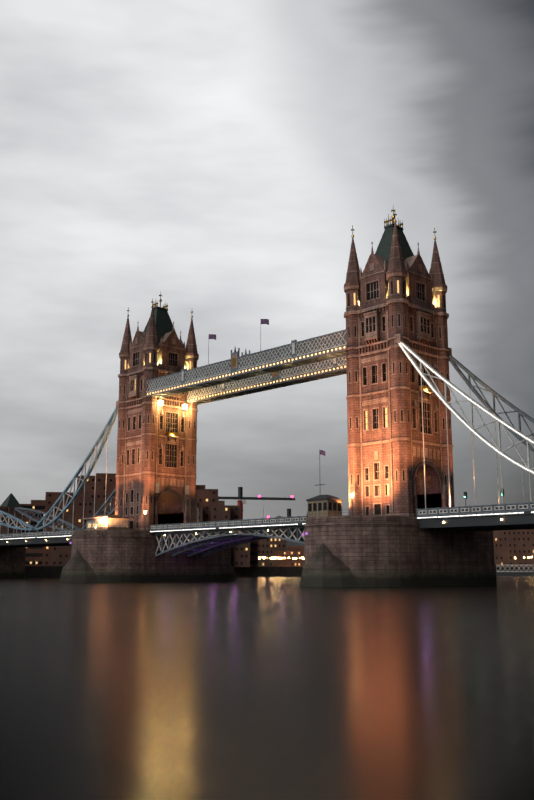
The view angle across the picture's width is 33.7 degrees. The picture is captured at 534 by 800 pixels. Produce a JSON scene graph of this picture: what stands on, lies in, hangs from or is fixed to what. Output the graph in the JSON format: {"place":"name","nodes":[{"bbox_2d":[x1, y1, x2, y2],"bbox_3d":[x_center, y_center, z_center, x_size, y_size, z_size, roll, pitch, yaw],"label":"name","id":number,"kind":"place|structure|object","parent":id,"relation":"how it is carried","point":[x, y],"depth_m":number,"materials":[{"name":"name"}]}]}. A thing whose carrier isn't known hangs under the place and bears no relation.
{"place":"outdoors","nodes":[
{"label":"outdoors","id":0,"kind":"place"},
{"bbox_2d":[0,576,533,799],"bbox_3d":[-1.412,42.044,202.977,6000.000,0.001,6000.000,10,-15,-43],"label":"river water","id":1,"kind":"structure","parent":0,"point":[265,688],"depth_m":23.71,"materials":[{"name":"black liquid"}]},
{"bbox_2d":[59,530,235,581],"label":"pier","id":2,"kind":"structure","parent":1,"relation":"in","point":[112,555],"depth_m":217.14,"materials":[{"name":"stone"}]},
{"bbox_2d":[115,291,198,530],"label":"tower","id":3,"kind":"structure","parent":2,"relation":"on","point":[156,443],"depth_m":235.37,"materials":[{"name":"brick"}]},
{"bbox_2d":[70,399,503,543],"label":"pier furniture","id":4,"kind":"object","parent":2,"relation":"on","point":[324,505],"depth_m":170.79,"materials":[{"name":"brown paint"}]},
{"bbox_2d":[299,515,496,586],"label":"pier","id":5,"kind":"structure","parent":1,"relation":"in","point":[370,551],"depth_m":158.26,"materials":[{"name":"stone"}]},
{"bbox_2d":[150,504,306,556],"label":"bascules","id":6,"kind":"object","parent":5,"relation":"attached to","point":[291,528],"depth_m":207.01,"materials":[{"name":"grey metal"}]},
{"bbox_2d":[344,209,454,516],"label":"tower","id":7,"kind":"structure","parent":5,"relation":"on","point":[395,287],"depth_m":176.60,"materials":[{"name":"brick"}]},
{"bbox_2d":[146,319,346,404],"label":"walkways","id":8,"kind":"structure","parent":7,"relation":"attached to","point":[294,362],"depth_m":208.84,"materials":[{"name":"grey metal"}]},
{"bbox_2d":[394,333,533,530],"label":"side span","id":9,"kind":"object","parent":7,"relation":"attached to","point":[505,516],"depth_m":158.37,"materials":[{"name":"white paint"}]},
{"bbox_2d":[0,0,533,518],"label":"sky","id":10,"kind":"structure","parent":0,"point":[220,158],"materials":[{"name":"grey"}]},
{"bbox_2d":[20,473,533,575],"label":"background buildings","id":11,"kind":"structure","parent":0,"point":[514,549],"depth_m":386.29,"materials":[{"name":"brick"}]},
{"bbox_2d":[24,566,533,577],"bbox_3d":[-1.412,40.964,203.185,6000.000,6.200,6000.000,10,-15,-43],"label":"embankment wall","id":12,"kind":"structure","parent":0,"point":[42,571],"depth_m":382.97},
{"bbox_2d":[0,400,119,577],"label":"side span","id":13,"kind":"object","parent":12,"relation":"on","point":[15,541],"depth_m":268.77,"materials":[{"name":"teal paint"}]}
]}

